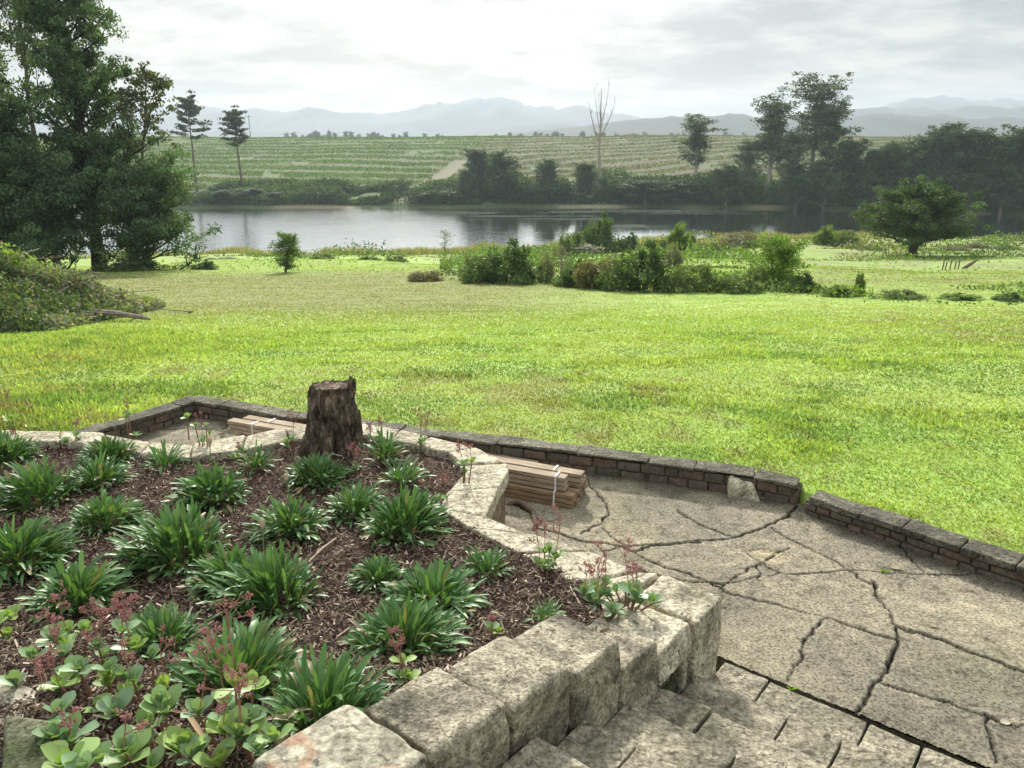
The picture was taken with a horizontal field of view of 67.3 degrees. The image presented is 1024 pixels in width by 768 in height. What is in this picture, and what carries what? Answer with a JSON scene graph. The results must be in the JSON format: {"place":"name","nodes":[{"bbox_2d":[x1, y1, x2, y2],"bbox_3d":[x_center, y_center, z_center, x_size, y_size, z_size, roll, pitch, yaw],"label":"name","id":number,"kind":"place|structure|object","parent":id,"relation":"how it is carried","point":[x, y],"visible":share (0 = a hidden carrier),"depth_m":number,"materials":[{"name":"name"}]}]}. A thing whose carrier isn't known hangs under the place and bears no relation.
{"place":"outdoors","nodes":[
{"label":"outdoors","id":0,"kind":"place"},
{"bbox_2d":[0,439,609,767],"bbox_3d":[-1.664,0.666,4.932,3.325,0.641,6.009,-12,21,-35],"label":"bark mulch","id":1,"kind":"object","parent":0,"point":[29,639],"visible":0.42,"depth_m":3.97,"materials":[{"name":"brown wood"}]},
{"bbox_2d":[0,684,39,721],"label":"edging stone","id":2,"kind":"object","parent":1,"relation":"on","point":[11,693],"visible":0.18,"depth_m":2.90,"materials":[{"name":"grey stone"}]},
{"bbox_2d":[0,428,45,469],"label":"leafy clump","id":3,"kind":"object","parent":1,"relation":"on","point":[8,450],"visible":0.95,"depth_m":6.11,"materials":[{"name":"green plant"}]},
{"bbox_2d":[1,716,56,767],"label":"edging stone","id":4,"kind":"object","parent":1,"relation":"on","point":[21,748],"visible":0.69,"depth_m":2.51,"materials":[{"name":"grey stone"}]},
{"bbox_2d":[0,453,82,518],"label":"leafy clump","id":5,"kind":"object","parent":1,"relation":"on","point":[36,480],"visible":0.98,"depth_m":5.28,"materials":[{"name":"green plant"}]},
{"bbox_2d":[0,513,84,586],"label":"leafy clump","id":6,"kind":"object","parent":1,"relation":"on","point":[26,539],"visible":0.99,"depth_m":4.42,"materials":[{"name":"green plant"}]},
{"bbox_2d":[0,615,93,698],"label":"flowering succulent","id":7,"kind":"object","parent":1,"relation":"on","point":[14,678],"visible":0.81,"depth_m":3.00,"materials":[{"name":"green plant"}]},
{"bbox_2d":[35,580,93,656],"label":"flowering succulent","id":8,"kind":"object","parent":1,"relation":"on","point":[65,636],"visible":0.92,"depth_m":3.38,"materials":[{"name":"green plant"}]},
{"bbox_2d":[7,550,140,628],"bbox_3d":[-2.268,1.057,4.011,0.600,0.321,0.570,-3,17,-10],"label":"leafy clump","id":9,"kind":"object","parent":1,"relation":"on","point":[80,582],"visible":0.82,"depth_m":3.99,"materials":[{"name":"green plant"}]},
{"bbox_2d":[31,686,133,746],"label":"flowering succulent","id":10,"kind":"object","parent":1,"relation":"on","point":[62,725],"visible":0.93,"depth_m":2.62,"materials":[{"name":"green plant"}]},
{"bbox_2d":[27,591,147,717],"bbox_3d":[-1.553,1.022,2.871,0.320,0.442,0.293,5,18,15],"label":"flowering succulent","id":11,"kind":"object","parent":1,"relation":"on","point":[105,673],"visible":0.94,"depth_m":2.88,"materials":[{"name":"green plant"}]},
{"bbox_2d":[40,728,151,767],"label":"flowering succulent","id":12,"kind":"object","parent":1,"relation":"on","point":[86,752],"visible":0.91,"depth_m":2.32,"materials":[{"name":"green plant"}]},
{"bbox_2d":[62,449,139,491],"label":"leafy clump","id":13,"kind":"object","parent":1,"relation":"on","point":[96,471],"visible":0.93,"depth_m":5.62,"materials":[{"name":"green plant"}]},
{"bbox_2d":[75,435,138,465],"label":"leafy clump","id":14,"kind":"object","parent":1,"relation":"on","point":[112,447],"visible":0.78,"depth_m":6.09,"materials":[{"name":"green plant"}]},
{"bbox_2d":[79,591,140,663],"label":"flowering succulent","id":15,"kind":"object","parent":1,"relation":"on","point":[118,625],"visible":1,"depth_m":3.23,"materials":[{"name":"green plant"}]},
{"bbox_2d":[67,489,155,540],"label":"leafy clump","id":16,"kind":"object","parent":1,"relation":"on","point":[94,509],"visible":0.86,"depth_m":4.96,"materials":[{"name":"green plant"}]},
{"bbox_2d":[107,683,181,767],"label":"flowering succulent","id":17,"kind":"object","parent":1,"relation":"on","point":[161,701],"visible":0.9,"depth_m":2.50,"materials":[{"name":"green plant"}]},
{"bbox_2d":[113,622,179,704],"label":"flowering succulent","id":18,"kind":"object","parent":1,"relation":"on","point":[132,674],"visible":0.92,"depth_m":2.87,"materials":[{"name":"green plant"}]},
{"bbox_2d":[110,598,213,665],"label":"leafy clump","id":19,"kind":"object","parent":1,"relation":"on","point":[177,627],"visible":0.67,"depth_m":3.50,"materials":[{"name":"green plant"}]},
{"bbox_2d":[141,438,190,473],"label":"leafy clump","id":20,"kind":"object","parent":1,"relation":"on","point":[158,456],"visible":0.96,"depth_m":5.96,"materials":[{"name":"green plant"}]},
{"bbox_2d":[97,495,240,582],"bbox_3d":[-2.000,0.887,4.508,0.775,0.409,0.740,-3,17,-10],"label":"leafy clump","id":21,"kind":"object","parent":1,"relation":"on","point":[168,538],"visible":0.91,"depth_m":4.44,"materials":[{"name":"green plant"}]},
{"bbox_2d":[156,695,235,767],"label":"flowering succulent","id":22,"kind":"object","parent":1,"relation":"on","point":[187,742],"visible":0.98,"depth_m":2.43,"materials":[{"name":"green plant"}]},
{"bbox_2d":[161,436,252,517],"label":"leafy clump","id":23,"kind":"object","parent":1,"relation":"on","point":[207,485],"visible":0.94,"depth_m":5.32,"materials":[{"name":"green plant"}]},
{"bbox_2d":[176,540,259,608],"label":"leafy clump","id":24,"kind":"object","parent":1,"relation":"on","point":[210,566],"visible":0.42,"depth_m":4.14,"materials":[{"name":"green plant"}]},
{"bbox_2d":[172,590,269,750],"bbox_3d":[-0.940,0.947,2.521,0.278,0.604,0.196,0,17,0],"label":"flowering succulent","id":25,"kind":"object","parent":1,"relation":"on","point":[197,706],"visible":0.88,"depth_m":2.52,"materials":[{"name":"green plant"}]},
{"bbox_2d":[164,612,311,723],"bbox_3d":[-1.098,1.116,3.043,0.627,0.382,0.609,5,18,15],"label":"leafy clump","id":26,"kind":"object","parent":1,"relation":"on","point":[253,644],"visible":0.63,"depth_m":3.04,"materials":[{"name":"green plant"}]},
{"bbox_2d":[196,662,293,763],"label":"flowering succulent","id":27,"kind":"object","parent":1,"relation":"on","point":[236,728],"visible":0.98,"depth_m":2.41,"materials":[{"name":"green plant"}]},
{"bbox_2d":[195,517,328,621],"bbox_3d":[-1.296,0.941,3.984,0.685,0.532,0.654,-4,17,-14],"label":"leafy clump","id":28,"kind":"object","parent":1,"relation":"on","point":[273,572],"visible":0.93,"depth_m":3.97,"materials":[{"name":"green plant"}]},
{"bbox_2d":[240,473,336,552],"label":"leafy clump","id":29,"kind":"object","parent":1,"relation":"on","point":[290,513],"visible":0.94,"depth_m":4.82,"materials":[{"name":"green plant"}]},
{"bbox_2d":[280,450,355,495],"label":"leafy clump","id":30,"kind":"object","parent":1,"relation":"on","point":[316,467],"visible":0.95,"depth_m":5.67,"materials":[{"name":"green plant"}]},
{"bbox_2d":[251,641,395,754],"bbox_3d":[-0.641,1.098,2.706,0.550,0.373,0.577,6,18,20],"label":"leafy clump","id":31,"kind":"object","parent":1,"relation":"on","point":[311,685],"visible":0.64,"depth_m":2.75,"materials":[{"name":"green plant"}]},
{"bbox_2d":[299,376,362,457],"bbox_3d":[-1.540,0.273,6.229,0.547,0.720,0.529,-12,20,-34],"label":"tree stump","id":32,"kind":"object","parent":1,"relation":"on","point":[333,421],"visible":0.92,"depth_m":6.09,"materials":[{"name":"brown wood"}]},
{"bbox_2d":[318,478,390,527],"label":"leafy clump","id":33,"kind":"object","parent":1,"relation":"on","point":[353,498],"visible":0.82,"depth_m":5.16,"materials":[{"name":"green plant"}]},
{"bbox_2d":[341,553,406,598],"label":"leafy clump","id":34,"kind":"object","parent":1,"relation":"on","point":[377,567],"visible":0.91,"depth_m":4.24,"materials":[{"name":"green plant"}]},
{"bbox_2d":[357,425,408,465],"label":"leafy clump","id":35,"kind":"object","parent":1,"relation":"on","point":[385,449],"visible":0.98,"depth_m":6.11,"materials":[{"name":"green plant"}]},
{"bbox_2d":[386,625,420,686],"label":"flowering succulent","id":36,"kind":"object","parent":1,"relation":"on","point":[404,673],"visible":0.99,"depth_m":3.01,"materials":[{"name":"green plant"}]},
{"bbox_2d":[371,454,435,490],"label":"leafy clump","id":37,"kind":"object","parent":1,"relation":"on","point":[396,473],"visible":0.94,"depth_m":5.66,"materials":[{"name":"green plant"}]},
{"bbox_2d":[336,590,472,665],"bbox_3d":[-0.477,1.115,3.506,0.636,0.316,0.600,13,21,36],"label":"leafy clump","id":38,"kind":"object","parent":1,"relation":"on","point":[410,618],"visible":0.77,"depth_m":3.50,"materials":[{"name":"green plant"}]},
{"bbox_2d":[355,481,455,551],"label":"leafy clump","id":39,"kind":"object","parent":1,"relation":"on","point":[398,512],"visible":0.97,"depth_m":4.83,"materials":[{"name":"green plant"}]},
{"bbox_2d":[379,557,492,628],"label":"leafy clump","id":40,"kind":"object","parent":1,"relation":"on","point":[429,584],"visible":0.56,"depth_m":3.98,"materials":[{"name":"green plant"}]},
{"bbox_2d":[252,575,721,767],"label":"stair side wall","id":41,"kind":"structure","parent":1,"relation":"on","point":[555,680],"depth_m":2.89,"materials":[{"name":"stone"}]},
{"bbox_2d":[587,536,662,616],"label":"flowering succulent","id":42,"kind":"object","parent":41,"relation":"on","point":[634,590],"visible":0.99,"depth_m":4.00,"materials":[{"name":"green plant"}]},
{"bbox_2d":[460,544,516,585],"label":"leafy clump","id":43,"kind":"object","parent":1,"relation":"on","point":[485,559],"visible":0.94,"depth_m":4.36,"materials":[{"name":"green plant"}]},
{"bbox_2d":[527,503,564,572],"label":"flowering succulent","id":44,"kind":"object","parent":1,"relation":"on","point":[544,563],"visible":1,"depth_m":4.34,"materials":[{"name":"green plant"}]},
{"bbox_2d":[574,557,613,609],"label":"flowering succulent","id":45,"kind":"object","parent":1,"relation":"on","point":[591,589],"visible":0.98,"depth_m":4.03,"materials":[{"name":"green plant"}]},
{"bbox_2d":[0,136,1023,767],"bbox_3d":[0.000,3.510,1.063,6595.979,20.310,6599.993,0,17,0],"label":"ground","id":46,"kind":"structure","parent":0,"point":[810,250],"depth_m":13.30,"materials":[{"name":"green plant"}]},
{"bbox_2d":[0,0,61,264],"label":"thin tree","id":47,"kind":"object","parent":46,"relation":"on","point":[19,27],"visible":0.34,"depth_m":40.30,"materials":[{"name":"green plant"}]},
{"bbox_2d":[0,48,65,248],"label":"feathery tree","id":48,"kind":"object","parent":46,"relation":"on","point":[8,116],"visible":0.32,"depth_m":34.38,"materials":[{"name":"green plant"}]},
{"bbox_2d":[0,118,109,270],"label":"spreading tree","id":49,"kind":"object","parent":46,"relation":"on","point":[50,187],"visible":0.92,"depth_m":33.35,"materials":[{"name":"green plant"}]},
{"bbox_2d":[0,0,157,269],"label":"feathery tree","id":50,"kind":"object","parent":46,"relation":"on","point":[68,65],"visible":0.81,"depth_m":34.78,"materials":[{"name":"green plant"}]},
{"bbox_2d":[0,241,193,332],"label":"creeper mound","id":51,"kind":"object","parent":46,"relation":"on","point":[37,297],"visible":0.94,"depth_m":15.60,"materials":[{"name":"green plant"}]},
{"bbox_2d":[88,259,170,271],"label":"shrub","id":52,"kind":"object","parent":46,"relation":"on","point":[135,265],"visible":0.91,"depth_m":35.14,"materials":[{"name":"green plant"}]},
{"bbox_2d":[103,56,182,255],"bbox_3d":[-18.306,-10.628,38.085,3.453,10.796,4.618,0,17,0],"label":"leaning tree","id":53,"kind":"object","parent":46,"relation":"on","point":[147,76],"visible":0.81,"depth_m":37.37,"materials":[{"name":"green plant"}]},
{"bbox_2d":[66,138,221,269],"bbox_3d":[-17.445,-8.290,36.633,6.503,6.537,6.113,0,17,0],"label":"spreading tree","id":54,"kind":"object","parent":46,"relation":"on","point":[143,193],"visible":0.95,"depth_m":35.47,"materials":[{"name":"green plant"}]},
{"bbox_2d":[60,395,301,438],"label":"brick wall","id":55,"kind":"structure","parent":46,"relation":"on","point":[159,417],"depth_m":8.11,"materials":[{"name":"concrete"}]},
{"bbox_2d":[168,89,211,191],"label":"pine tree","id":56,"kind":"object","parent":46,"relation":"on","point":[189,105],"visible":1,"depth_m":162.30,"materials":[{"name":"green plant"}]},
{"bbox_2d":[217,105,249,181],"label":"pine tree","id":57,"kind":"object","parent":46,"relation":"on","point":[234,118],"visible":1,"depth_m":162.48,"materials":[{"name":"green plant"}]},
{"bbox_2d":[267,230,307,271],"bbox_3d":[-10.031,-5.767,34.487,1.764,2.206,1.706,0,17,0],"label":"tree","id":58,"kind":"object","parent":46,"relation":"on","point":[288,241],"visible":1,"depth_m":34.19,"materials":[{"name":"green plant"}]},
{"bbox_2d":[462,146,489,196],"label":"broadleaf tree","id":59,"kind":"object","parent":46,"relation":"on","point":[474,158],"visible":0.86,"depth_m":158.85,"materials":[{"name":"green plant"}]},
{"bbox_2d":[468,149,525,200],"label":"broadleaf tree","id":60,"kind":"object","parent":46,"relation":"on","point":[499,163],"visible":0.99,"depth_m":156.60,"materials":[{"name":"green plant"}]},
{"bbox_2d":[457,238,541,284],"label":"shrub","id":61,"kind":"object","parent":46,"relation":"on","point":[515,264],"visible":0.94,"depth_m":26.55,"materials":[{"name":"green plant"}]},
{"bbox_2d":[10,229,1023,305],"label":"undergrowth","id":62,"kind":"object","parent":46,"relation":"on","point":[534,255],"visible":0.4,"depth_m":50.14,"materials":[{"name":"green plant"}]},
{"bbox_2d":[48,227,1023,258],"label":"reeds","id":63,"kind":"object","parent":46,"relation":"on","point":[406,250],"visible":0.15,"depth_m":83.39,"materials":[{"name":"green plant"}]},
{"bbox_2d":[294,411,802,506],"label":"brick wall","id":64,"kind":"structure","parent":46,"relation":"on","point":[705,475],"depth_m":6.84,"materials":[{"name":"concrete"}]},
{"bbox_2d":[80,167,1023,211],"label":"bank vegetation","id":65,"kind":"object","parent":46,"relation":"on","point":[297,190],"visible":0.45,"depth_m":156.62,"materials":[{"name":"green plant"}]},
{"bbox_2d":[104,135,1010,190],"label":"crop rows","id":66,"kind":"object","parent":46,"relation":"on","point":[368,175],"visible":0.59,"depth_m":242.86,"materials":[{"name":"green plant"}]},
{"bbox_2d":[564,255,617,288],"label":"shrub","id":67,"kind":"object","parent":46,"relation":"on","point":[584,274],"visible":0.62,"depth_m":24.04,"materials":[{"name":"green plant"}]},
{"bbox_2d":[580,210,620,253],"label":"shrub","id":68,"kind":"object","parent":46,"relation":"on","point":[602,229],"visible":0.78,"depth_m":68.45,"materials":[{"name":"green plant"}]},
{"bbox_2d":[594,239,678,292],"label":"shrub","id":69,"kind":"object","parent":46,"relation":"on","point":[650,267],"visible":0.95,"depth_m":23.04,"materials":[{"name":"green plant"}]},
{"bbox_2d":[656,263,722,293],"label":"shrub","id":70,"kind":"object","parent":46,"relation":"on","point":[684,282],"visible":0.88,"depth_m":22.53,"materials":[{"name":"green plant"}]},
{"bbox_2d":[671,113,727,180],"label":"eucalyptus tree","id":71,"kind":"object","parent":46,"relation":"on","point":[696,142],"visible":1,"depth_m":157.36,"materials":[{"name":"green plant"}]},
{"bbox_2d":[703,164,760,206],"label":"broadleaf tree","id":72,"kind":"object","parent":46,"relation":"on","point":[728,175],"visible":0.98,"depth_m":150.93,"materials":[{"name":"green plant"}]},
{"bbox_2d":[708,273,764,294],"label":"shrub","id":73,"kind":"object","parent":46,"relation":"on","point":[729,287],"visible":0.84,"depth_m":22.46,"materials":[{"name":"green plant"}]},
{"bbox_2d":[729,138,767,199],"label":"eucalyptus tree","id":74,"kind":"object","parent":46,"relation":"on","point":[750,156],"visible":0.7,"depth_m":154.45,"materials":[{"name":"green plant"}]},
{"bbox_2d":[734,91,805,201],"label":"eucalyptus tree","id":75,"kind":"object","parent":46,"relation":"on","point":[775,127],"visible":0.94,"depth_m":151.00,"materials":[{"name":"green plant"}]},
{"bbox_2d":[735,233,815,287],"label":"shrub","id":76,"kind":"object","parent":46,"relation":"on","point":[783,252],"visible":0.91,"depth_m":23.97,"materials":[{"name":"green plant"}]},
{"bbox_2d":[772,126,816,198],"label":"eucalyptus tree","id":77,"kind":"object","parent":46,"relation":"on","point":[792,136],"visible":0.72,"depth_m":151.23,"materials":[{"name":"green plant"}]},
{"bbox_2d":[773,174,816,209],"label":"broadleaf tree","id":78,"kind":"object","parent":46,"relation":"on","point":[793,191],"visible":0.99,"depth_m":146.76,"materials":[{"name":"green plant"}]},
{"bbox_2d":[776,157,839,205],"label":"broadleaf tree","id":79,"kind":"object","parent":46,"relation":"on","point":[811,172],"visible":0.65,"depth_m":148.67,"materials":[{"name":"green plant"}]},
{"bbox_2d":[777,71,853,178],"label":"eucalyptus tree","id":80,"kind":"object","parent":46,"relation":"on","point":[806,121],"visible":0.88,"depth_m":152.27,"materials":[{"name":"green plant"}]},
{"bbox_2d":[806,168,847,209],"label":"broadleaf tree","id":81,"kind":"object","parent":46,"relation":"on","point":[828,180],"visible":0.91,"depth_m":146.50,"materials":[{"name":"green plant"}]},
{"bbox_2d":[801,95,864,172],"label":"eucalyptus tree","id":82,"kind":"object","parent":46,"relation":"on","point":[838,131],"visible":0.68,"depth_m":152.60,"materials":[{"name":"green plant"}]},
{"bbox_2d":[808,137,875,202],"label":"broadleaf tree","id":83,"kind":"object","parent":46,"relation":"on","point":[850,153],"visible":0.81,"depth_m":148.42,"materials":[{"name":"green plant"}]},
{"bbox_2d":[846,171,896,205],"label":"broadleaf tree","id":84,"kind":"object","parent":46,"relation":"on","point":[868,186],"visible":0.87,"depth_m":143.42,"materials":[{"name":"green plant"}]},
{"bbox_2d":[856,140,922,206],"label":"broadleaf tree","id":85,"kind":"object","parent":46,"relation":"on","point":[895,157],"visible":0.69,"depth_m":142.62,"materials":[{"name":"green plant"}]},
{"bbox_2d":[805,490,1023,589],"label":"brick wall","id":86,"kind":"structure","parent":46,"relation":"on","point":[1000,564],"depth_m":5.56,"materials":[{"name":"concrete"}]},
{"bbox_2d":[850,174,995,255],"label":"round tree","id":87,"kind":"object","parent":46,"relation":"on","point":[905,210],"visible":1,"depth_m":54.13,"materials":[{"name":"green plant"}]},
{"bbox_2d":[901,125,981,189],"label":"broadleaf tree","id":88,"kind":"object","parent":46,"relation":"on","point":[941,136],"visible":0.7,"depth_m":139.66,"materials":[{"name":"green plant"}]},
{"bbox_2d":[928,121,988,191],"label":"broadleaf tree","id":89,"kind":"object","parent":46,"relation":"on","point":[969,132],"visible":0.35,"depth_m":140.14,"materials":[{"name":"green plant"}]},
{"bbox_2d":[945,167,992,213],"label":"broadleaf tree","id":90,"kind":"object","parent":46,"relation":"on","point":[975,180],"visible":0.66,"depth_m":137.78,"materials":[{"name":"green plant"}]},
{"bbox_2d":[952,127,1021,205],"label":"broadleaf tree","id":91,"kind":"object","parent":46,"relation":"on","point":[992,151],"visible":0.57,"depth_m":138.61,"materials":[{"name":"green plant"}]},
{"bbox_2d":[979,162,1023,213],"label":"broadleaf tree","id":92,"kind":"object","parent":46,"relation":"on","point":[1002,183],"visible":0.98,"depth_m":135.94,"materials":[{"name":"green plant"}]},
{"bbox_2d":[0,0,1023,117],"label":"sky","id":93,"kind":"structure","parent":0,"point":[659,58],"materials":[{"name":"white"}]},
{"bbox_2d":[18,95,1023,136],"bbox_3d":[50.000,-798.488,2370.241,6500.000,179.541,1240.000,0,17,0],"label":"mountains","id":94,"kind":"structure","parent":0,"point":[474,114],"depth_m":2177.61,"materials":[{"name":"grey"}]},
{"bbox_2d":[23,207,1023,257],"bbox_3d":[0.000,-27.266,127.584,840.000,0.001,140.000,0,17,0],"label":"lake water","id":95,"kind":"structure","parent":0,"point":[318,228],"depth_m":119.25,"materials":[{"name":"grey liquid"}]},
{"bbox_2d":[426,208,765,228],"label":"water weed","id":96,"kind":"object","parent":95,"relation":"on","point":[608,210],"visible":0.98,"depth_m":139.64,"materials":[{"name":"grey"}]},
{"bbox_2d":[30,105,1023,136],"bbox_3d":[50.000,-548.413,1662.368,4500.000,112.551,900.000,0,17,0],"label":"mountains","id":97,"kind":"structure","parent":0,"point":[973,112],"depth_m":1607.61,"materials":[{"name":"grey"}]},
{"bbox_2d":[132,417,1023,767],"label":"terrace paving","id":98,"kind":"structure","parent":0,"point":[824,611],"depth_m":4.96,"materials":[{"name":"grey stone"}]},
{"bbox_2d":[2,424,656,621],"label":"planter wall","id":99,"kind":"structure","parent":98,"relation":"on","point":[477,502],"depth_m":5.66,"materials":[{"name":"beige stone"}]},
{"bbox_2d":[236,434,579,508],"bbox_3d":[-1.078,0.736,6.983,3.511,0.130,0.185,7,18,22],"label":"timber bundle","id":100,"kind":"object","parent":98,"relation":"on","point":[568,498],"visible":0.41,"depth_m":6.35,"materials":[{"name":"brown wood"}]},
{"bbox_2d":[227,418,568,491],"bbox_3d":[-1.173,0.605,6.973,3.538,0.130,0.101,7,18,22],"label":"timber plank","id":101,"kind":"object","parent":100,"relation":"on","point":[555,481],"visible":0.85,"depth_m":6.42,"materials":[{"name":"white wood"}]},
{"bbox_2d":[243,415,585,487],"bbox_3d":[-1.043,0.582,7.047,3.573,0.130,0.106,7,18,22],"label":"timber plank","id":102,"kind":"object","parent":100,"relation":"on","point":[576,477],"visible":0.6,"depth_m":6.50,"materials":[{"name":"white wood"}]},
{"bbox_2d":[463,663,975,767],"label":"stone steps","id":103,"kind":"structure","parent":98,"relation":"on","point":[729,716],"depth_m":3.50,"materials":[{"name":"grey stone"}]},
{"bbox_2d":[504,113,1023,136],"bbox_3d":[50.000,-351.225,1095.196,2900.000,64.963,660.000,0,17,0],"label":"hills","id":104,"kind":"structure","parent":0,"point":[883,125],"depth_m":1005.35,"materials":[{"name":"grey"}]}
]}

